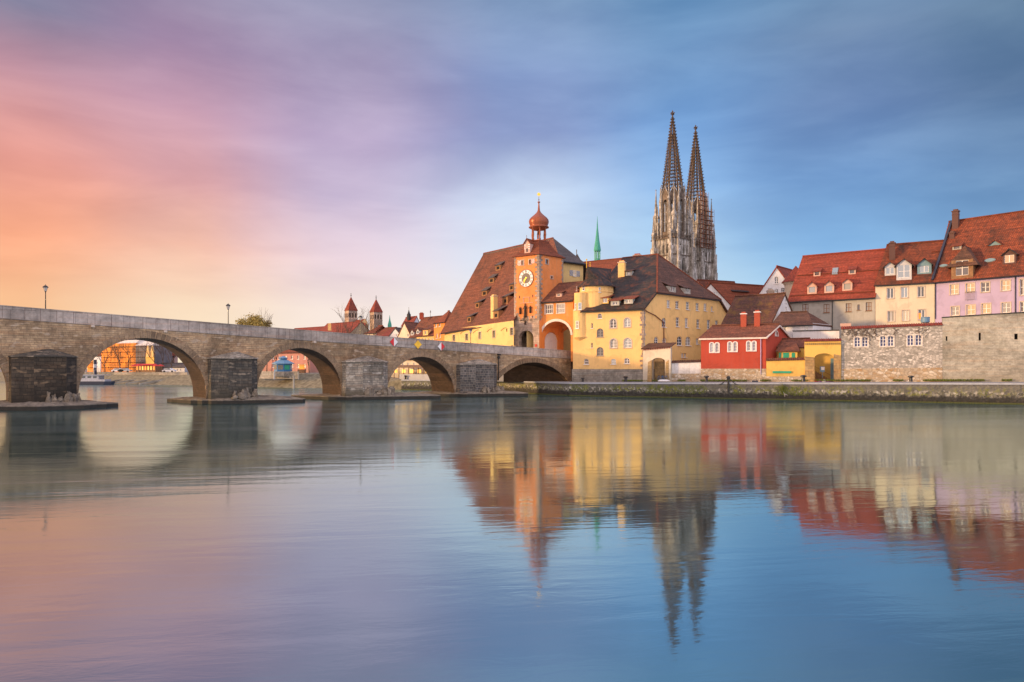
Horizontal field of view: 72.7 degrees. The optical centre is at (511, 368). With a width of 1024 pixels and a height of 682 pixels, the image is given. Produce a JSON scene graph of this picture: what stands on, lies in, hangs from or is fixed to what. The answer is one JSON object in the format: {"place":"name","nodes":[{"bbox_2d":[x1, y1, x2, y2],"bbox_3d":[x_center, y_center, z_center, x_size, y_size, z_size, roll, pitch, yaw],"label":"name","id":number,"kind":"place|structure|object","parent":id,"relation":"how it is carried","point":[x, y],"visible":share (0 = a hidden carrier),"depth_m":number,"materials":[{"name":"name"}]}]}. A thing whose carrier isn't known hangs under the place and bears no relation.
{"place":"outdoors","nodes":[
{"label":"outdoors","id":0,"kind":"place"},
{"bbox_2d":[94,352,101,371],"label":"pale quay tower","id":1,"kind":"structure","parent":0,"point":[98,362],"depth_m":260.57,"materials":[{"name":"white paint"}]},
{"bbox_2d":[145,346,154,363],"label":"golden gable house","id":2,"kind":"structure","parent":0,"point":[149,359],"depth_m":260.48,"materials":[{"name":"yellow paint"}]},
{"bbox_2d":[161,363,187,371],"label":"white riverside house","id":3,"kind":"structure","parent":0,"point":[179,367],"depth_m":259.15,"materials":[{"name":"paint"}]},
{"bbox_2d":[172,353,177,362],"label":"pink riverside house","id":4,"kind":"structure","parent":0,"point":[175,360],"depth_m":277.48,"materials":[{"name":"paint"}]},
{"bbox_2d":[0,372,402,389],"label":"embankment","id":5,"kind":"structure","parent":0,"point":[308,380],"depth_m":204.74,"materials":[{"name":"grey stone"}]},
{"bbox_2d":[114,372,188,374],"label":"terrace","id":6,"kind":"structure","parent":5,"relation":"on","point":[151,373],"depth_m":224.15,"materials":[{"name":"stone"}]},
{"bbox_2d":[259,371,298,378],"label":"bank wall","id":7,"kind":"structure","parent":5,"relation":"on","point":[265,374],"depth_m":184.56,"materials":[{"name":"stone"}]},
{"bbox_2d":[263,350,318,372],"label":"pink bank house","id":8,"kind":"structure","parent":0,"point":[297,359],"depth_m":225.96,"materials":[{"name":"paint"}]},
{"bbox_2d":[399,374,429,379],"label":"terrace parapet","id":9,"kind":"structure","parent":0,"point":[417,377],"depth_m":160.32,"materials":[{"name":"paint"}]},
{"bbox_2d":[0,381,1023,681],"bbox_3d":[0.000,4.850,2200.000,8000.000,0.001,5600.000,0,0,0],"label":"river","id":10,"kind":"structure","parent":0,"point":[148,533],"depth_m":19.64,"materials":[{"name":"liquid"}]},
{"bbox_2d":[80,360,114,384],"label":"river ship","id":11,"kind":"object","parent":10,"relation":"on","point":[95,379],"visible":0.53,"depth_m":212.47,"materials":[{"name":"paint"}]},
{"bbox_2d":[0,0,1023,362],"label":"sky","id":12,"kind":"structure","parent":0,"point":[290,160],"materials":[{"name":"blue"}]},
{"bbox_2d":[400,381,1023,403],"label":"quay wall","id":13,"kind":"structure","parent":0,"point":[994,394],"depth_m":107.78,"materials":[{"name":"stone"}]},
{"bbox_2d":[568,384,809,395],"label":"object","id":14,"kind":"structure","parent":13,"relation":"attached to","point":[705,392],"depth_m":115.10,"materials":[{"name":"green plant"}]},
{"bbox_2d":[706,281,762,309],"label":"white gable house","id":15,"kind":"structure","parent":0,"point":[726,292],"depth_m":165.17,"materials":[{"name":"tile"}]},
{"bbox_2d":[538,381,1023,382],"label":"quay path","id":16,"kind":"structure","parent":0,"point":[798,382],"depth_m":110.13,"materials":[{"name":"grey stone"}]},
{"bbox_2d":[622,378,1011,380],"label":"grass","id":17,"kind":"structure","parent":16,"relation":"on","point":[1002,379],"depth_m":111.58,"materials":[{"name":"green plant"}]},
{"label":"street","id":18,"kind":"structure","parent":0,"visible":0},
{"bbox_2d":[433,310,450,340],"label":"corner tower house","id":19,"kind":"structure","parent":18,"relation":"on","point":[440,322],"depth_m":184.84,"materials":[{"name":"orange paint"}]},
{"bbox_2d":[512,193,565,349],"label":"clock tower","id":20,"kind":"structure","parent":18,"relation":"on","point":[538,270],"depth_m":142.18,"materials":[{"name":"orange paint"}]},
{"bbox_2d":[541,281,582,360],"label":"arch house","id":21,"kind":"structure","parent":18,"relation":"on","point":[557,301],"depth_m":139.12,"materials":[{"name":"orange paint"}]},
{"bbox_2d":[544,304,552,313],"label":"window","id":22,"kind":"structure","parent":21,"relation":"in","point":[549,307],"depth_m":139.82,"materials":[{"name":"white glass"}]},
{"bbox_2d":[556,303,564,313],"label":"window","id":23,"kind":"structure","parent":21,"relation":"in","point":[560,307],"depth_m":138.36,"materials":[{"name":"white glass"}]},
{"bbox_3d":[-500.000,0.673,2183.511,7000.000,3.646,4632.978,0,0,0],"label":"ground","id":24,"kind":"structure","parent":0,"visible":0},
{"bbox_2d":[97,347,117,371],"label":"riverside tree","id":25,"kind":"object","parent":24,"relation":"on","point":[104,358],"visible":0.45,"depth_m":246.02,"materials":[{"name":"brown plant"}]},
{"bbox_2d":[86,340,142,371],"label":"scaffolded building","id":26,"kind":"structure","parent":24,"relation":"on","point":[112,363],"depth_m":272.66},
{"bbox_2d":[111,344,122,367],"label":"riverside tree","id":27,"kind":"object","parent":24,"relation":"on","point":[115,347],"visible":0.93,"depth_m":248.18,"materials":[{"name":"brown plant"}]},
{"bbox_2d":[120,344,136,368],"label":"riverside tree","id":28,"kind":"object","parent":24,"relation":"on","point":[128,353],"visible":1,"depth_m":245.92,"materials":[{"name":"brown plant"}]},
{"bbox_2d":[138,341,159,363],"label":"riverside tree","id":29,"kind":"object","parent":24,"relation":"on","point":[152,350],"visible":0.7,"depth_m":249.27,"materials":[{"name":"brown plant"}]},
{"bbox_2d":[136,364,161,371],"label":"riverside cafe","id":30,"kind":"structure","parent":24,"relation":"on","point":[147,368],"depth_m":245.22},
{"bbox_2d":[133,341,171,371],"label":"grey scaffolded building","id":31,"kind":"structure","parent":24,"relation":"on","point":[140,354],"depth_m":267.56,"materials":[{"name":"grey"}]},
{"bbox_2d":[235,309,272,326],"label":"leafy tree","id":32,"kind":"object","parent":24,"relation":"on","point":[257,320],"visible":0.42,"depth_m":230.50,"materials":[{"name":"green plant"}]},
{"bbox_2d":[272,356,293,375],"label":"blue kiosk","id":33,"kind":"object","parent":24,"relation":"on","point":[282,365],"visible":0.94,"depth_m":182.04,"materials":[{"name":"paint"}]},
{"bbox_2d":[0,305,572,410],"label":"stone bridge","id":34,"kind":"structure","parent":24,"relation":"on","point":[47,356],"depth_m":98.73,"materials":[{"name":"stone"}]},
{"bbox_2d":[298,365,305,372],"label":"snack stall","id":35,"kind":"object","parent":24,"relation":"on","point":[301,369],"visible":0.86,"depth_m":195.45,"materials":[{"name":"orange paint"}]},
{"bbox_2d":[294,326,323,330],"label":"red range","id":36,"kind":"structure","parent":24,"relation":"on","point":[314,328],"depth_m":339.05,"materials":[{"name":"tile"}]},
{"bbox_2d":[320,321,369,334],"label":"monastery range","id":37,"kind":"structure","parent":24,"relation":"on","point":[328,327],"depth_m":303.19,"materials":[{"name":"tile"}]},
{"bbox_2d":[332,306,365,333],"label":"bare tree","id":38,"kind":"object","parent":24,"relation":"on","point":[341,317],"visible":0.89,"depth_m":246.57,"materials":[{"name":"brown plant"}]},
{"bbox_2d":[344,295,382,329],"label":"twin tower church","id":39,"kind":"structure","parent":24,"relation":"on","point":[376,311],"depth_m":333.03,"materials":[{"name":"stone"}]},
{"bbox_2d":[362,310,379,334],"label":"bare tree","id":40,"kind":"object","parent":24,"relation":"on","point":[368,325],"visible":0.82,"depth_m":250.63,"materials":[{"name":"brown plant"}]},
{"bbox_2d":[363,325,384,334],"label":"cloister house","id":41,"kind":"structure","parent":24,"relation":"on","point":[379,328],"depth_m":285.44,"materials":[{"name":"red tile"}]},
{"bbox_2d":[376,327,394,335],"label":"muted red house","id":42,"kind":"structure","parent":24,"relation":"on","point":[384,330],"depth_m":263.69,"materials":[{"name":"tile"}]},
{"bbox_2d":[388,327,400,336],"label":"white low gable","id":43,"kind":"structure","parent":24,"relation":"on","point":[395,332],"depth_m":234.22,"materials":[{"name":"paint"}]},
{"bbox_2d":[397,321,417,337],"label":"brown gable house","id":44,"kind":"structure","parent":24,"relation":"on","point":[405,329],"depth_m":229.37,"materials":[{"name":"beige paint"}]},
{"bbox_2d":[391,359,426,377],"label":"quayside tavern","id":45,"kind":"structure","parent":24,"relation":"on","point":[409,366],"depth_m":170.86,"materials":[{"name":"beige paint"}]},
{"bbox_2d":[401,310,418,326],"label":"chapel","id":46,"kind":"structure","parent":24,"relation":"on","point":[409,318],"depth_m":261.43,"materials":[{"name":"red tile"}]},
{"bbox_2d":[415,326,433,339],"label":"yellow house","id":47,"kind":"structure","parent":24,"relation":"on","point":[427,333],"depth_m":197.03,"materials":[{"name":"beige paint"}]},
{"bbox_2d":[409,310,442,338],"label":"steep brown house","id":48,"kind":"structure","parent":24,"relation":"on","point":[424,322],"depth_m":221.20,"materials":[{"name":"tile"}]},
{"bbox_2d":[440,237,587,350],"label":"salt storehouse","id":49,"kind":"structure","parent":24,"relation":"on","point":[483,309],"depth_m":162.29,"materials":[{"name":"brown tile"}]},
{"bbox_2d":[576,249,621,271],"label":"church hall","id":50,"kind":"structure","parent":24,"relation":"on","point":[609,263],"depth_m":189.29,"materials":[{"name":"tile"}]},
{"bbox_2d":[594,218,600,259],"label":"green spire","id":51,"kind":"structure","parent":50,"relation":"on","point":[597,247],"depth_m":194.56,"materials":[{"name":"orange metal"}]},
{"bbox_2d":[572,253,727,381],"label":"yellow house","id":52,"kind":"structure","parent":24,"relation":"on","point":[626,309],"depth_m":132.52,"materials":[{"name":"paint"}]},
{"bbox_2d":[596,328,602,337],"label":"window","id":53,"kind":"structure","parent":52,"relation":"in","point":[600,331],"depth_m":131.39,"materials":[{"name":"white glass"}]},
{"bbox_2d":[597,347,603,355],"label":"window","id":54,"kind":"structure","parent":52,"relation":"in","point":[600,352],"depth_m":131.39,"materials":[{"name":"grey glass"}]},
{"bbox_2d":[609,318,616,328],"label":"window","id":55,"kind":"structure","parent":52,"relation":"in","point":[613,323],"depth_m":130.24,"materials":[{"name":"white glass"}]},
{"bbox_2d":[609,338,617,348],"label":"window","id":56,"kind":"structure","parent":52,"relation":"in","point":[613,343],"depth_m":130.17,"materials":[{"name":"white paint"}]},
{"bbox_2d":[623,317,630,327],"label":"window","id":57,"kind":"structure","parent":52,"relation":"in","point":[627,321],"depth_m":128.97,"materials":[{"name":"white glass"}]},
{"bbox_2d":[623,337,631,348],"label":"window","id":58,"kind":"structure","parent":52,"relation":"in","point":[627,343],"depth_m":128.97,"materials":[{"name":"white paint"}]},
{"bbox_2d":[641,342,675,381],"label":"gate portal","id":59,"kind":"object","parent":24,"relation":"on","point":[652,352],"visible":0.94,"depth_m":126.31,"materials":[{"name":"beige paint"}]},
{"bbox_2d":[650,110,717,280],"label":"cathedral","id":60,"kind":"structure","parent":24,"relation":"on","point":[675,239],"depth_m":288.91,"materials":[{"name":"stone"}]},
{"bbox_2d":[698,190,713,248],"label":"scaffolding","id":61,"kind":"object","parent":60,"relation":"attached to","point":[706,220],"visible":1,"depth_m":299.96,"materials":[{"name":"grey metal"}]},
{"bbox_2d":[671,359,700,381],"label":"garden wall","id":62,"kind":"structure","parent":24,"relation":"on","point":[688,370],"depth_m":124.09,"materials":[{"name":"white paint"}]},
{"bbox_2d":[401,379,1023,384],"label":"quay coping","id":63,"kind":"object","parent":24,"relation":"on","point":[770,383],"visible":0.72,"depth_m":108.40,"materials":[{"name":"grey stone"}]},
{"bbox_2d":[719,376,737,392],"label":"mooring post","id":64,"kind":"object","parent":63,"relation":"on","point":[728,378],"visible":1,"depth_m":112.44,"materials":[{"name":"metal"}]},
{"bbox_2d":[697,279,734,286],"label":"pinkish gable house","id":65,"kind":"structure","parent":24,"relation":"on","point":[704,282],"depth_m":199.91,"materials":[{"name":"tile"}]},
{"bbox_2d":[698,310,791,381],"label":"red house","id":66,"kind":"structure","parent":24,"relation":"on","point":[743,350],"depth_m":120.43,"materials":[{"name":"paint"}]},
{"bbox_2d":[709,342,713,352],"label":"window","id":67,"kind":"structure","parent":66,"relation":"in","point":[711,346],"depth_m":121.96,"materials":[{"name":"white paint"}]},
{"bbox_2d":[714,342,719,352],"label":"window","id":68,"kind":"structure","parent":66,"relation":"in","point":[717,343],"depth_m":121.51,"materials":[{"name":"white paint"}]},
{"bbox_2d":[727,341,731,351],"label":"window","id":69,"kind":"structure","parent":66,"relation":"in","point":[729,344],"depth_m":120.57,"materials":[{"name":"white paint"}]},
{"bbox_2d":[733,341,737,351],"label":"window","id":70,"kind":"structure","parent":66,"relation":"in","point":[735,343],"depth_m":120.07,"materials":[{"name":"white paint"}]},
{"bbox_2d":[746,341,750,351],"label":"window","id":71,"kind":"structure","parent":66,"relation":"in","point":[748,344],"depth_m":119.13,"materials":[{"name":"white paint"}]},
{"bbox_2d":[751,341,756,351],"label":"window","id":72,"kind":"structure","parent":66,"relation":"in","point":[753,345],"depth_m":118.75,"materials":[{"name":"white paint"}]},
{"bbox_2d":[721,292,792,324],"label":"dark roofed house","id":73,"kind":"structure","parent":24,"relation":"on","point":[770,306],"depth_m":132.20,"materials":[{"name":"brown tile"}]},
{"bbox_2d":[758,265,792,293],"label":"pale gable house","id":74,"kind":"structure","parent":24,"relation":"on","point":[776,278],"depth_m":158.68,"materials":[{"name":"white paint"}]},
{"bbox_2d":[766,357,804,381],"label":"yellow wall","id":75,"kind":"structure","parent":24,"relation":"on","point":[784,369],"depth_m":116.18,"materials":[{"name":"paint"}]},
{"bbox_2d":[782,266,797,297],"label":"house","id":76,"kind":"structure","parent":24,"relation":"on","point":[788,281],"depth_m":148.99,"materials":[{"name":"beige paint"}]},
{"bbox_2d":[775,337,809,357],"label":"yellow shed","id":77,"kind":"structure","parent":24,"relation":"on","point":[790,347],"depth_m":118.31,"materials":[{"name":"tile"}]},
{"bbox_2d":[773,311,832,337],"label":"roofed house","id":78,"kind":"structure","parent":24,"relation":"on","point":[789,321],"depth_m":124.89,"materials":[{"name":"brown tile"}]},
{"bbox_2d":[793,330,838,338],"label":"terrace wall","id":79,"kind":"structure","parent":24,"relation":"on","point":[822,334],"depth_m":121.05,"materials":[{"name":"white paint"}]},
{"bbox_2d":[804,338,840,381],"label":"yellow gateway","id":80,"kind":"object","parent":24,"relation":"on","point":[826,352],"visible":0.91,"depth_m":114.16,"materials":[{"name":"paint"}]},
{"bbox_2d":[831,358,833,381],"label":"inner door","id":81,"kind":"structure","parent":80,"relation":"in","point":[832,359],"depth_m":116.60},
{"bbox_2d":[788,248,884,337],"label":"grey house","id":82,"kind":"structure","parent":24,"relation":"on","point":[835,289],"depth_m":132.95,"materials":[{"name":"tile"}]},
{"bbox_2d":[824,304,829,312],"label":"window","id":83,"kind":"structure","parent":82,"relation":"in","point":[826,306],"depth_m":132.87,"materials":[{"name":"grey glass"}]},
{"bbox_2d":[846,303,850,311],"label":"window","id":84,"kind":"structure","parent":82,"relation":"in","point":[848,305],"depth_m":130.68,"materials":[{"name":"beige glass"}]},
{"bbox_2d":[866,302,871,310],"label":"window","id":85,"kind":"structure","parent":82,"relation":"in","point":[868,304],"depth_m":128.72,"materials":[{"name":"beige glass"}]},
{"bbox_2d":[841,322,942,381],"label":"rubble wall","id":86,"kind":"structure","parent":24,"relation":"on","point":[887,358],"depth_m":109.16,"materials":[{"name":"stone"}]},
{"bbox_2d":[853,336,860,347],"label":"window","id":87,"kind":"structure","parent":86,"relation":"in","point":[856,342],"depth_m":111.56,"materials":[{"name":"white paint"}]},
{"bbox_2d":[861,336,868,347],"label":"window","id":88,"kind":"structure","parent":86,"relation":"in","point":[864,342],"depth_m":111.04,"materials":[{"name":"white paint"}]},
{"bbox_2d":[879,335,886,346],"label":"window","id":89,"kind":"structure","parent":86,"relation":"in","point":[882,340],"depth_m":109.91,"materials":[{"name":"white paint"}]},
{"bbox_2d":[842,326,928,344],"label":"climbing plant","id":90,"kind":"object","parent":86,"relation":"attached to","point":[869,336],"visible":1,"depth_m":110.63,"materials":[{"name":"brown plant"}]},
{"bbox_2d":[887,335,894,346],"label":"window","id":91,"kind":"structure","parent":86,"relation":"in","point":[890,340],"depth_m":109.40,"materials":[{"name":"white paint"}]},
{"bbox_2d":[906,334,914,346],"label":"window","id":92,"kind":"structure","parent":86,"relation":"in","point":[910,341],"depth_m":108.18,"materials":[{"name":"white paint"}]},
{"bbox_2d":[914,334,922,345],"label":"window","id":93,"kind":"structure","parent":86,"relation":"in","point":[918,340],"depth_m":107.65,"materials":[{"name":"white paint"}]},
{"bbox_2d":[920,317,929,322],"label":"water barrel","id":94,"kind":"object","parent":86,"relation":"on","point":[925,319],"visible":0.99,"depth_m":107.77,"materials":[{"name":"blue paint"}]},
{"bbox_2d":[874,239,943,324],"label":"cream house","id":95,"kind":"structure","parent":24,"relation":"on","point":[904,285],"depth_m":126.32,"materials":[{"name":"paint"}]},
{"bbox_2d":[886,287,894,298],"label":"window","id":96,"kind":"structure","parent":95,"relation":"in","point":[890,291],"depth_m":126.89,"materials":[{"name":"grey glass"}]},
{"bbox_2d":[887,310,894,321],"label":"window","id":97,"kind":"structure","parent":95,"relation":"in","point":[890,313],"depth_m":126.88,"materials":[{"name":"grey glass"}]},
{"bbox_2d":[900,286,908,297],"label":"window","id":98,"kind":"structure","parent":95,"relation":"in","point":[904,291],"depth_m":125.83,"materials":[{"name":"grey glass"}]},
{"bbox_2d":[901,309,909,320],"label":"window","id":99,"kind":"structure","parent":95,"relation":"in","point":[905,314],"depth_m":125.77,"materials":[{"name":"white paint"}]},
{"bbox_2d":[917,286,924,297],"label":"window","id":100,"kind":"structure","parent":95,"relation":"in","point":[920,289],"depth_m":124.54,"materials":[{"name":"grey glass"}]},
{"bbox_2d":[917,309,925,320],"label":"window","id":101,"kind":"structure","parent":95,"relation":"in","point":[923,312],"depth_m":124.54,"materials":[{"name":"grey glass"}]},
{"bbox_2d":[931,209,1023,322],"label":"violet house","id":102,"kind":"structure","parent":24,"relation":"on","point":[979,268],"depth_m":119.92,"materials":[{"name":"paint"}]},
{"bbox_2d":[949,283,958,294],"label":"window","id":103,"kind":"structure","parent":102,"relation":"in","point":[953,289],"depth_m":121.27,"materials":[{"name":"beige glass"}]},
{"bbox_2d":[950,305,959,315],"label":"window","id":104,"kind":"structure","parent":102,"relation":"in","point":[955,310],"depth_m":121.16,"materials":[{"name":"beige glass"}]},
{"bbox_2d":[965,282,974,292],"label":"window","id":105,"kind":"structure","parent":102,"relation":"in","point":[971,286],"depth_m":119.45,"materials":[{"name":"white paint"}]},
{"bbox_2d":[965,304,975,314],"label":"window","id":106,"kind":"structure","parent":102,"relation":"in","point":[971,308],"depth_m":119.39,"materials":[{"name":"beige glass"}]},
{"bbox_2d":[980,281,990,292],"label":"window","id":107,"kind":"structure","parent":102,"relation":"in","point":[985,287],"depth_m":117.77,"materials":[{"name":"white paint"}]},
{"bbox_2d":[981,302,991,313],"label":"window","id":108,"kind":"structure","parent":102,"relation":"in","point":[986,308],"depth_m":117.66,"materials":[{"name":"beige glass"}]},
{"bbox_2d":[1000,279,1010,291],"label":"window","id":109,"kind":"structure","parent":102,"relation":"in","point":[1006,285],"depth_m":115.58,"materials":[{"name":"white paint"}]},
{"bbox_2d":[1001,301,1011,312],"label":"window","id":110,"kind":"structure","parent":102,"relation":"in","point":[1006,307],"depth_m":115.55,"materials":[{"name":"beige glass"}]},
{"bbox_2d":[1019,278,1023,295],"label":"window","id":111,"kind":"structure","parent":102,"relation":"in","point":[1021,281],"depth_m":114.04,"materials":[{"name":"white paint"}]},
{"bbox_2d":[1019,301,1023,311],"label":"window","id":112,"kind":"structure","parent":102,"relation":"in","point":[1021,303],"depth_m":114.04,"materials":[{"name":"beige glass"}]},
{"bbox_2d":[942,312,1023,381],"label":"rendered wall","id":113,"kind":"structure","parent":24,"relation":"on","point":[988,347],"depth_m":103.67,"materials":[{"name":"stone"}]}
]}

